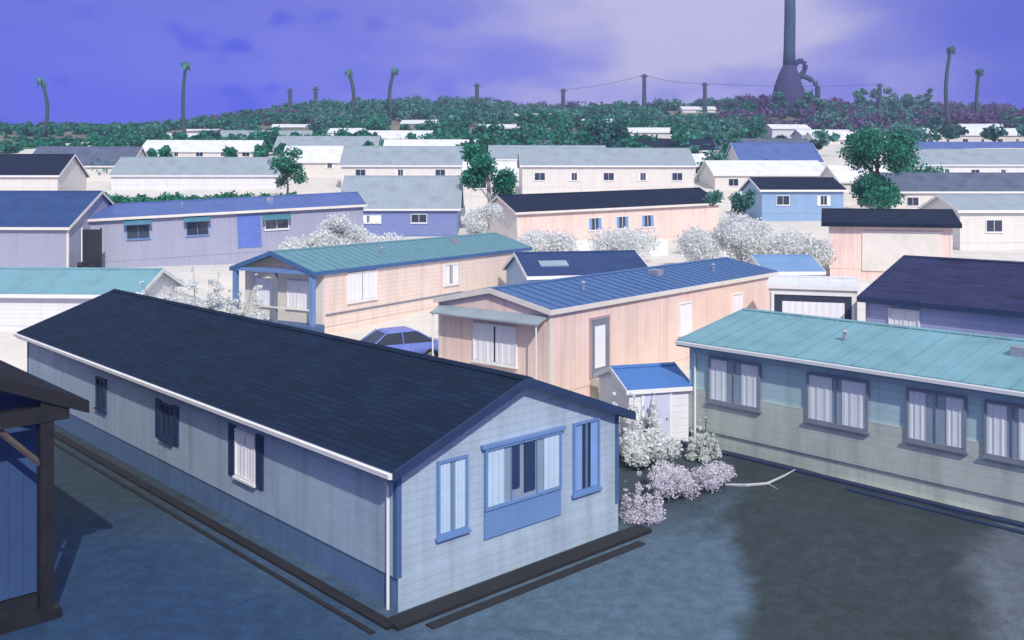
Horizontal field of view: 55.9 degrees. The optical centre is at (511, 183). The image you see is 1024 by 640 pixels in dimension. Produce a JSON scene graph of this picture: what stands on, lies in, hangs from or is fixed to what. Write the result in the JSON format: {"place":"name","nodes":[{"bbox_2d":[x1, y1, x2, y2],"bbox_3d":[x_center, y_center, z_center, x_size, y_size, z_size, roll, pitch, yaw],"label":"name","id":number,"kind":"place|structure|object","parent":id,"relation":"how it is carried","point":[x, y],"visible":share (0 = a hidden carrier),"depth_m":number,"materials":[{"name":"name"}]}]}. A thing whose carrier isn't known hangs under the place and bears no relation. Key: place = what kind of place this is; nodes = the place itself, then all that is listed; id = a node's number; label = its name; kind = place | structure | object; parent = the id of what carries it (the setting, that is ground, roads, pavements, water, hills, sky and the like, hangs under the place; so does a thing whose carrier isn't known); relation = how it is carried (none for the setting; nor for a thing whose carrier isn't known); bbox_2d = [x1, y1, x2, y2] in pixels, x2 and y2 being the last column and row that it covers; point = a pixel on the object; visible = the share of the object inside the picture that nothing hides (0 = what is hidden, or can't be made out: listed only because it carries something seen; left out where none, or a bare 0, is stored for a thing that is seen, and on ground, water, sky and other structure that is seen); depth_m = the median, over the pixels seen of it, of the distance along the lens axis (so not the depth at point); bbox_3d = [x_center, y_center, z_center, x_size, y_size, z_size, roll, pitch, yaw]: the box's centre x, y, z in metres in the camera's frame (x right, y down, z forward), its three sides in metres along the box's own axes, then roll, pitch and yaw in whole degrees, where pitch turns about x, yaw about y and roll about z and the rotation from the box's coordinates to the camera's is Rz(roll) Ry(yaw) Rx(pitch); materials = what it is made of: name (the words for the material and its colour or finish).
{"place":"outdoors","nodes":[
{"label":"outdoors","id":0,"kind":"place"},
{"bbox_2d":[54,424,256,534],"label":"road","id":1,"kind":"structure","parent":0,"point":[88,500],"depth_m":26.85,"materials":[{"name":"grey asphalt"}]},
{"bbox_2d":[54,442,374,634],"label":"kerb","id":2,"kind":"structure","parent":1,"relation":"on","point":[356,623],"depth_m":23.38,"materials":[{"name":"black concrete"}]},
{"bbox_2d":[0,516,1023,639],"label":"pavement","id":3,"kind":"structure","parent":0,"point":[876,578],"depth_m":20.97,"materials":[{"name":"asphalt"}]},
{"bbox_2d":[0,107,1023,532],"bbox_3d":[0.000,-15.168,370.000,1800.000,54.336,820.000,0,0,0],"label":"ground","id":4,"kind":"structure","parent":0,"point":[12,349],"depth_m":87.85,"materials":[{"name":"white"}]},
{"bbox_2d":[0,360,88,634],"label":"dark home","id":5,"kind":"object","parent":4,"relation":"on","point":[33,408],"visible":0.89,"depth_m":20.09,"materials":[{"name":"black paint"}]},
{"bbox_2d":[0,154,89,190],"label":"mobile home","id":6,"kind":"object","parent":4,"relation":"on","point":[68,172],"visible":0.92,"depth_m":121.97,"materials":[{"name":"beige"}]},
{"bbox_2d":[0,190,113,266],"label":"mobile home","id":7,"kind":"object","parent":4,"relation":"on","point":[40,228],"visible":0.57,"depth_m":66.71,"materials":[{"name":"purple"}]},
{"bbox_2d":[32,146,147,180],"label":"mobile home","id":8,"kind":"object","parent":4,"relation":"on","point":[87,156],"visible":0.35,"depth_m":153.33,"materials":[{"name":"beige"}]},
{"bbox_2d":[81,228,101,267],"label":"dark screen","id":9,"kind":"object","parent":4,"relation":"on","point":[91,245],"visible":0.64,"depth_m":67.20,"materials":[{"name":"metal"}]},
{"bbox_2d":[0,267,184,330],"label":"mobile home","id":10,"kind":"object","parent":4,"relation":"on","point":[30,296],"visible":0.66,"depth_m":49.33,"materials":[{"name":"white"}]},
{"bbox_2d":[108,157,288,189],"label":"mobile home","id":11,"kind":"object","parent":4,"relation":"on","point":[155,173],"visible":0.66,"depth_m":140.88,"materials":[{"name":"white"}]},
{"bbox_2d":[143,140,264,156],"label":"mobile home","id":12,"kind":"object","parent":4,"relation":"on","point":[198,148],"visible":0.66,"depth_m":192.07,"materials":[{"name":"beige"}]},
{"bbox_2d":[182,263,228,312],"bbox_3d":[-14.441,5.889,46.136,2.926,4.336,3.622,0,0,0],"label":"silver shrub","id":13,"kind":"object","parent":4,"relation":"on","point":[194,300],"visible":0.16,"depth_m":45.20,"materials":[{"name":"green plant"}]},
{"bbox_2d":[103,190,333,202],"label":"hedge","id":14,"kind":"object","parent":4,"relation":"on","point":[137,198],"visible":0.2,"depth_m":121.64,"materials":[{"name":"green plant"}]},
{"bbox_2d":[54,430,391,629],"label":"kerb","id":15,"kind":"structure","parent":4,"relation":"on","point":[361,609],"depth_m":23.84,"materials":[{"name":"black concrete"}]},
{"bbox_2d":[88,191,366,267],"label":"mobile home","id":16,"kind":"object","parent":4,"relation":"on","point":[233,230],"visible":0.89,"depth_m":72.12,"materials":[{"name":"purple"}]},
{"bbox_2d":[123,218,151,240],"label":"window","id":17,"kind":"structure","parent":16,"relation":"in","point":[136,229],"depth_m":70.03,"materials":[{"name":"blue glass"}]},
{"bbox_2d":[183,215,210,236],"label":"window","id":18,"kind":"structure","parent":16,"relation":"in","point":[195,225],"depth_m":71.45,"materials":[{"name":"blue glass"}]},
{"bbox_2d":[236,214,261,247],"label":"door","id":19,"kind":"structure","parent":16,"relation":"in","point":[249,231],"depth_m":72.81,"materials":[{"name":"wood"}]},
{"bbox_2d":[262,213,291,230],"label":"window","id":20,"kind":"structure","parent":16,"relation":"in","point":[276,221],"depth_m":73.40,"materials":[{"name":"grey glass"}]},
{"bbox_2d":[203,272,268,319],"bbox_3d":[-13.605,6.065,46.273,3.668,3.709,3.335,0,0,31],"label":"silver shrub","id":21,"kind":"object","parent":4,"relation":"on","point":[233,309],"visible":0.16,"depth_m":46.15,"materials":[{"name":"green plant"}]},
{"bbox_2d":[267,146,308,193],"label":"slim tree","id":22,"kind":"object","parent":4,"relation":"on","point":[284,165],"visible":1,"depth_m":127.89,"materials":[{"name":"green plant"}]},
{"bbox_2d":[283,146,343,176],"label":"mobile home","id":23,"kind":"object","parent":4,"relation":"on","point":[319,161],"visible":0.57,"depth_m":158.40,"materials":[{"name":"beige"}]},
{"bbox_2d":[13,289,635,611],"bbox_3d":[-8.249,7.322,31.455,7.776,5.755,25.264,0,0,-43],"label":"mobile home","id":24,"kind":"object","parent":4,"relation":"on","point":[397,479],"visible":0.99,"depth_m":23.68,"materials":[{"name":"blue"}]},
{"bbox_2d":[94,376,106,413],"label":"window","id":25,"kind":"structure","parent":24,"relation":"in","point":[100,383],"depth_m":32.26,"materials":[{"name":"blue glass"}]},
{"bbox_2d":[155,398,178,446],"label":"window","id":26,"kind":"structure","parent":24,"relation":"in","point":[166,415],"depth_m":28.41,"materials":[{"name":"blue glass"}]},
{"bbox_2d":[228,423,263,489],"bbox_3d":[-6.899,7.030,24.864,0.110,1.360,1.850,0,0,-43],"label":"window","id":27,"kind":"structure","parent":24,"relation":"in","point":[245,449],"depth_m":24.83,"materials":[{"name":"white glass"}]},
{"bbox_2d":[435,454,471,541],"bbox_3d":[-1.282,6.855,21.064,0.950,1.710,0.110,0,0,-43],"label":"window","id":28,"kind":"structure","parent":24,"relation":"in","point":[452,474],"depth_m":21.07,"materials":[{"name":"clear glass"}]},
{"bbox_2d":[484,431,561,511],"bbox_3d":[0.293,6.680,22.530,2.450,1.400,0.070,0,0,-43],"label":"window","id":29,"kind":"structure","parent":24,"relation":"in","point":[498,491],"depth_m":22.47,"materials":[{"name":"clear glass"}]},
{"bbox_2d":[571,417,602,497],"bbox_3d":[1.868,6.805,23.991,1.050,1.810,0.110,0,0,-43],"label":"window","id":30,"kind":"structure","parent":24,"relation":"in","point":[586,433],"depth_m":23.99,"materials":[{"name":"clear glass"}]},
{"bbox_2d":[273,136,380,156],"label":"mobile home","id":31,"kind":"object","parent":4,"relation":"on","point":[326,140],"visible":0.1,"depth_m":191.19,"materials":[{"name":"beige"}]},
{"bbox_2d":[306,223,347,246],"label":"white shrub","id":32,"kind":"object","parent":4,"relation":"on","point":[320,237],"visible":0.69,"depth_m":65.60,"materials":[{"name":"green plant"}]},
{"bbox_2d":[316,212,368,245],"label":"white shrub","id":33,"kind":"object","parent":4,"relation":"on","point":[355,234],"visible":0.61,"depth_m":66.83,"materials":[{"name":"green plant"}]},
{"bbox_2d":[229,232,531,334],"bbox_3d":[-6.524,6.207,56.612,5.704,5.785,21.082,0,0,31],"label":"mobile home","id":34,"kind":"object","parent":4,"relation":"on","point":[334,289],"visible":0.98,"depth_m":50.29,"materials":[{"name":"pink"}]},
{"bbox_2d":[287,279,308,308],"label":"window","id":35,"kind":"structure","parent":34,"relation":"in","point":[297,290],"depth_m":47.78,"materials":[{"name":"white glass"}]},
{"bbox_2d":[347,270,378,303],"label":"window","id":36,"kind":"structure","parent":34,"relation":"in","point":[362,285],"depth_m":49.36,"materials":[{"name":"white glass"}]},
{"bbox_2d":[335,130,432,138],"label":"mobile home","id":37,"kind":"object","parent":4,"relation":"on","point":[391,134],"visible":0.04,"depth_m":243.65,"materials":[{"name":"beige"}]},
{"bbox_2d":[360,326,437,356],"bbox_3d":[-5.086,6.990,41.491,4.440,1.476,1.790,0,0,-28],"label":"parked car","id":38,"kind":"object","parent":4,"relation":"on","point":[406,338],"visible":0.35,"depth_m":41.10,"materials":[{"name":"paint"}]},
{"bbox_2d":[339,146,463,182],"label":"mobile home","id":39,"kind":"object","parent":4,"relation":"on","point":[401,160],"visible":0.44,"depth_m":141.29,"materials":[{"name":"beige"}]},
{"bbox_2d":[340,175,463,236],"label":"mobile home","id":40,"kind":"object","parent":4,"relation":"on","point":[417,205],"visible":0.71,"depth_m":95.86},
{"bbox_2d":[383,139,475,145],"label":"mobile home","id":41,"kind":"object","parent":4,"relation":"on","point":[420,142],"visible":0.05,"depth_m":189.60,"materials":[{"name":"beige"}]},
{"bbox_2d":[462,202,503,233],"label":"white shrub","id":42,"kind":"object","parent":4,"relation":"on","point":[475,220],"visible":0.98,"depth_m":79.23,"materials":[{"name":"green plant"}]},
{"bbox_2d":[459,142,519,202],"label":"bushy tree","id":43,"kind":"object","parent":4,"relation":"on","point":[482,171],"visible":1,"depth_m":97.01,"materials":[{"name":"green plant"}]},
{"bbox_2d":[462,161,517,214],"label":"mobile home","id":44,"kind":"object","parent":4,"relation":"on","point":[477,199],"visible":0.14,"depth_m":112.09,"materials":[{"name":"beige"}]},
{"bbox_2d":[0,93,1023,156],"bbox_3d":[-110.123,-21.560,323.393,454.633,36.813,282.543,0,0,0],"label":"woodland","id":45,"kind":"object","parent":4,"relation":"on","point":[444,127],"visible":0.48,"depth_m":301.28,"materials":[{"name":"green plant"}]},
{"bbox_2d":[383,524,651,630],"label":"kerb","id":46,"kind":"structure","parent":4,"relation":"on","point":[436,607],"depth_m":21.58,"materials":[{"name":"grey concrete"}]},
{"bbox_2d":[425,541,644,629],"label":"kerb","id":47,"kind":"structure","parent":4,"relation":"on","point":[463,613],"depth_m":21.29,"materials":[{"name":"grey concrete"}]},
{"bbox_2d":[488,145,605,174],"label":"mobile home","id":48,"kind":"object","parent":4,"relation":"on","point":[504,152],"visible":0.03,"depth_m":169.54,"materials":[{"name":"beige"}]},
{"bbox_2d":[517,225,580,251],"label":"white shrub","id":49,"kind":"object","parent":4,"relation":"on","point":[538,241],"visible":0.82,"depth_m":72.33,"materials":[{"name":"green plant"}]},
{"bbox_2d":[502,250,648,284],"bbox_3d":[3.822,6.183,58.083,7.664,4.235,6.064,0,0,-14],"label":"mobile home","id":50,"kind":"object","parent":4,"relation":"on","point":[521,267],"visible":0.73,"depth_m":56.76,"materials":[{"name":"blue"}]},
{"bbox_2d":[530,239,667,254],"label":"garden wall","id":51,"kind":"structure","parent":4,"relation":"on","point":[662,248],"depth_m":79.20,"materials":[{"name":"white"}]},
{"bbox_2d":[484,187,722,240],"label":"mobile home","id":52,"kind":"object","parent":4,"relation":"on","point":[666,213],"visible":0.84,"depth_m":91.15,"materials":[{"name":"pink"}]},
{"bbox_2d":[430,257,778,399],"bbox_3d":[5.388,6.651,42.493,6.602,5.698,19.502,0,0,39],"label":"mobile home","id":53,"kind":"object","parent":4,"relation":"on","point":[574,333],"visible":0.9,"depth_m":36.97,"materials":[{"name":"pink"}]},
{"bbox_2d":[471,322,517,368],"bbox_3d":[-0.659,5.955,35.572,2.200,1.510,0.110,0,0,39],"label":"window","id":54,"kind":"structure","parent":53,"relation":"in","point":[493,344],"depth_m":35.56,"materials":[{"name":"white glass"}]},
{"bbox_2d":[589,314,609,378],"bbox_3d":[3.324,6.130,36.340,0.090,2.240,1.330,0,0,39],"label":"door","id":55,"kind":"structure","parent":53,"relation":"in","point":[599,327],"depth_m":36.30,"materials":[{"name":"grey paint"}]},
{"bbox_2d":[678,301,691,336],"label":"window","id":56,"kind":"structure","parent":53,"relation":"in","point":[685,308],"depth_m":41.36,"materials":[{"name":"white glass"}]},
{"bbox_2d":[517,148,696,193],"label":"mobile home","id":57,"kind":"object","parent":4,"relation":"on","point":[551,170],"visible":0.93,"depth_m":132.70,"materials":[{"name":"beige"}]},
{"bbox_2d":[582,119,632,143],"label":"round tree","id":58,"kind":"object","parent":4,"relation":"on","point":[612,129],"visible":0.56,"depth_m":202.77,"materials":[{"name":"green plant"}]},
{"bbox_2d":[200,93,1023,131],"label":"blossom trees","id":59,"kind":"object","parent":4,"relation":"on","point":[991,115],"visible":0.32,"depth_m":401.32,"materials":[{"name":"plant"}]},
{"bbox_2d":[585,225,663,260],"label":"white shrub","id":60,"kind":"object","parent":4,"relation":"on","point":[626,239],"visible":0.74,"depth_m":72.56,"materials":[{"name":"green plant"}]},
{"bbox_2d":[612,391,661,463],"bbox_3d":[3.876,7.716,30.250,2.126,2.412,1.852,0,0,0],"label":"white shrub","id":61,"kind":"object","parent":4,"relation":"on","point":[654,420],"visible":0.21,"depth_m":30.10,"materials":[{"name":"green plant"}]},
{"bbox_2d":[618,454,665,524],"bbox_3d":[3.435,8.216,25.519,1.295,2.192,0.746,0,0,9],"label":"pale shrub","id":62,"kind":"object","parent":4,"relation":"on","point":[646,512],"visible":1,"depth_m":25.37,"materials":[{"name":"white plant"}]},
{"bbox_2d":[594,362,693,441],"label":"garden shed","id":63,"kind":"structure","parent":4,"relation":"on","point":[669,384],"depth_m":31.42,"materials":[{"name":"white"}]},
{"bbox_2d":[641,392,671,434],"bbox_3d":[4.675,7.530,31.123,1.080,1.840,0.090,0,0,-16],"label":"door","id":64,"kind":"structure","parent":63,"relation":"in","point":[664,400],"depth_m":31.18,"materials":[{"name":"metal"}]},
{"bbox_2d":[627,127,671,137],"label":"hillside home","id":65,"kind":"object","parent":4,"relation":"on","point":[662,132],"visible":0.17,"depth_m":300.42,"materials":[{"name":"white"}]},
{"bbox_2d":[620,425,684,468],"bbox_3d":[4.238,8.210,29.307,1.946,1.540,1.587,0,0,0],"label":"white shrub","id":66,"kind":"object","parent":4,"relation":"on","point":[643,448],"visible":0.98,"depth_m":28.99,"materials":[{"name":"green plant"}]},
{"bbox_2d":[608,139,718,153],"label":"mobile home","id":67,"kind":"object","parent":4,"relation":"on","point":[666,143],"visible":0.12,"depth_m":198.38,"materials":[{"name":"beige"}]},
{"bbox_2d":[647,455,684,501],"bbox_3d":[4.289,8.502,26.956,1.152,1.353,1.882,0,0,0],"label":"pale shrub","id":68,"kind":"object","parent":4,"relation":"on","point":[663,475],"visible":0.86,"depth_m":26.59,"materials":[{"name":"white plant"}]},
{"bbox_2d":[661,464,703,499],"bbox_3d":[4.899,8.460,27.150,1.284,1.231,1.774,0,0,28],"label":"pale shrub","id":69,"kind":"object","parent":4,"relation":"on","point":[687,484],"visible":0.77,"depth_m":26.76,"materials":[{"name":"white plant"}]},
{"bbox_2d":[672,225,731,261],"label":"white shrub","id":70,"kind":"object","parent":4,"relation":"on","point":[698,244],"visible":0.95,"depth_m":68.51,"materials":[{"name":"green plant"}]},
{"bbox_2d":[685,416,721,463],"bbox_3d":[5.955,8.087,29.895,1.183,1.617,0.994,0,0,-37],"label":"pale shrub","id":71,"kind":"object","parent":4,"relation":"on","point":[703,451],"visible":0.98,"depth_m":29.82,"materials":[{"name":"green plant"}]},
{"bbox_2d":[697,460,736,492],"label":"pale shrub","id":72,"kind":"object","parent":4,"relation":"on","point":[714,475],"visible":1,"depth_m":26.88,"materials":[{"name":"white plant"}]},
{"bbox_2d":[702,189,757,247],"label":"arching tree","id":73,"kind":"object","parent":4,"relation":"on","point":[740,201],"visible":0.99,"depth_m":75.58,"materials":[{"name":"green plant"}]},
{"bbox_2d":[712,211,774,260],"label":"white shrub","id":74,"kind":"object","parent":4,"relation":"on","point":[737,230],"visible":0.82,"depth_m":68.10,"materials":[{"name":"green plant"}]},
{"bbox_2d":[696,160,823,189],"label":"mobile home","id":75,"kind":"object","parent":4,"relation":"on","point":[726,174],"visible":0.44,"depth_m":142.01,"materials":[{"name":"beige"}]},
{"bbox_2d":[717,138,809,149],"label":"mobile home","id":76,"kind":"object","parent":4,"relation":"on","point":[775,140],"visible":0.04,"depth_m":208.85,"materials":[{"name":"beige"}]},
{"bbox_2d":[730,229,810,257],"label":"white shrub","id":77,"kind":"object","parent":4,"relation":"on","point":[753,248],"visible":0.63,"depth_m":67.04,"materials":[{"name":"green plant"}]},
{"bbox_2d":[725,143,824,163],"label":"mobile home","id":78,"kind":"object","parent":4,"relation":"on","point":[772,151],"visible":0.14,"depth_m":178.53,"materials":[{"name":"blue"}]},
{"bbox_2d":[743,254,825,275],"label":"shed","id":79,"kind":"structure","parent":4,"relation":"on","point":[797,264],"depth_m":58.08,"materials":[{"name":"blue metal"}]},
{"bbox_2d":[762,124,810,137],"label":"hillside home","id":80,"kind":"object","parent":4,"relation":"on","point":[775,130],"visible":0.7,"depth_m":331.13,"materials":[{"name":"white"}]},
{"bbox_2d":[739,177,847,220],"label":"mobile home","id":81,"kind":"object","parent":4,"relation":"on","point":[792,198],"visible":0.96,"depth_m":108.25,"materials":[{"name":"blue"}]},
{"bbox_2d":[771,0,820,115],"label":"smokestack","id":82,"kind":"object","parent":4,"relation":"on","point":[789,85],"visible":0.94,"depth_m":437.56,"materials":[{"name":"metal"}]},
{"bbox_2d":[758,229,839,265],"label":"white shrub","id":83,"kind":"object","parent":4,"relation":"on","point":[820,251],"visible":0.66,"depth_m":66.10,"materials":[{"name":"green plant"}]},
{"bbox_2d":[767,274,858,319],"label":"garage","id":84,"kind":"structure","parent":4,"relation":"on","point":[830,296],"depth_m":40.60,"materials":[{"name":"beige paint"}]},
{"bbox_2d":[675,308,1023,521],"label":"mobile home","id":85,"kind":"object","parent":4,"relation":"on","point":[936,415],"visible":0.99,"depth_m":27.37,"materials":[{"name":"teal metal"}]},
{"bbox_2d":[706,356,761,412],"bbox_3d":[6.926,6.270,30.157,0.110,1.480,2.000,0,0,-43],"label":"window","id":86,"kind":"structure","parent":85,"relation":"in","point":[735,384],"depth_m":30.14,"materials":[{"name":"grey paint"}]},
{"bbox_2d":[804,372,870,434],"bbox_3d":[9.288,6.270,27.614,0.110,1.480,1.997,0,0,-43],"label":"window","id":87,"kind":"structure","parent":85,"relation":"in","point":[842,403],"depth_m":27.61,"materials":[{"name":"white fabric"}]},
{"bbox_2d":[904,387,968,454],"bbox_3d":[11.215,6.270,25.539,0.110,1.480,1.678,0,0,-43],"label":"window","id":88,"kind":"structure","parent":85,"relation":"in","point":[936,420],"depth_m":25.53,"materials":[{"name":"white fabric"}]},
{"bbox_2d":[981,400,1023,465],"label":"window","id":89,"kind":"structure","parent":85,"relation":"in","point":[1003,422],"depth_m":24.30,"materials":[{"name":"grey paint"}]},
{"bbox_2d":[676,440,1023,527],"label":"kerb","id":90,"kind":"structure","parent":4,"relation":"on","point":[958,510],"depth_m":26.25,"materials":[{"name":"grey concrete"}]},
{"bbox_2d":[819,165,888,204],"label":"mobile home","id":91,"kind":"object","parent":4,"relation":"on","point":[844,175],"visible":0.19,"depth_m":126.57,"materials":[{"name":"beige"}]},
{"bbox_2d":[837,124,924,208],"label":"broad tree","id":92,"kind":"object","parent":4,"relation":"on","point":[872,187],"visible":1,"depth_m":110.66,"materials":[{"name":"green plant"}]},
{"bbox_2d":[821,208,961,279],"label":"mobile home","id":93,"kind":"object","parent":4,"relation":"on","point":[874,244],"visible":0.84,"depth_m":65.16,"materials":[{"name":"pink"}]},
{"bbox_2d":[862,233,940,270],"bbox_3d":[26.041,4.625,64.553,4.900,2.550,0.066,0,0,18],"label":"garage door","id":94,"kind":"structure","parent":93,"relation":"in","point":[880,251],"depth_m":64.69,"materials":[{"name":"beige paint"}]},
{"bbox_2d":[845,487,1023,534],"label":"kerb","id":95,"kind":"structure","parent":4,"relation":"on","point":[990,524],"depth_m":24.70,"materials":[{"name":"grey concrete"}]},
{"bbox_2d":[857,255,1023,338],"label":"mobile home","id":96,"kind":"object","parent":4,"relation":"on","point":[980,296],"visible":0.43,"depth_m":36.60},
{"bbox_2d":[888,308,919,326],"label":"window","id":97,"kind":"structure","parent":96,"relation":"in","point":[906,317],"depth_m":36.84,"materials":[{"name":"white glass"}]},
{"bbox_2d":[868,172,1023,208],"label":"mobile home","id":98,"kind":"object","parent":4,"relation":"on","point":[918,189],"visible":0.27,"depth_m":119.86,"materials":[{"name":"beige"}]},
{"bbox_2d":[879,149,1023,171],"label":"mobile home","id":99,"kind":"object","parent":4,"relation":"on","point":[981,160],"visible":0.27,"depth_m":161.83,"materials":[{"name":"white"}]},
{"bbox_2d":[915,142,1023,148],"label":"mobile home","id":100,"kind":"object","parent":4,"relation":"on","point":[948,145],"visible":0.01,"depth_m":203.54,"materials":[{"name":"blue"}]},
{"bbox_2d":[918,194,1023,249],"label":"mobile home","id":101,"kind":"object","parent":4,"relation":"on","point":[992,221],"visible":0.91,"depth_m":84.18,"materials":[{"name":"beige metal"}]},
{"bbox_2d":[923,128,1023,141],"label":"mobile home","id":102,"kind":"object","parent":4,"relation":"on","point":[973,135],"visible":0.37,"depth_m":260.83,"materials":[{"name":"beige"}]},
{"bbox_2d":[0,0,1023,125],"label":"sky","id":103,"kind":"structure","parent":0,"point":[99,61],"materials":[{"name":"blue"}]},
{"bbox_2d":[608,432,963,534],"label":"ground","id":104,"kind":"structure","parent":0,"point":[792,495],"depth_m":25.92,"materials":[{"name":"grey asphalt"}]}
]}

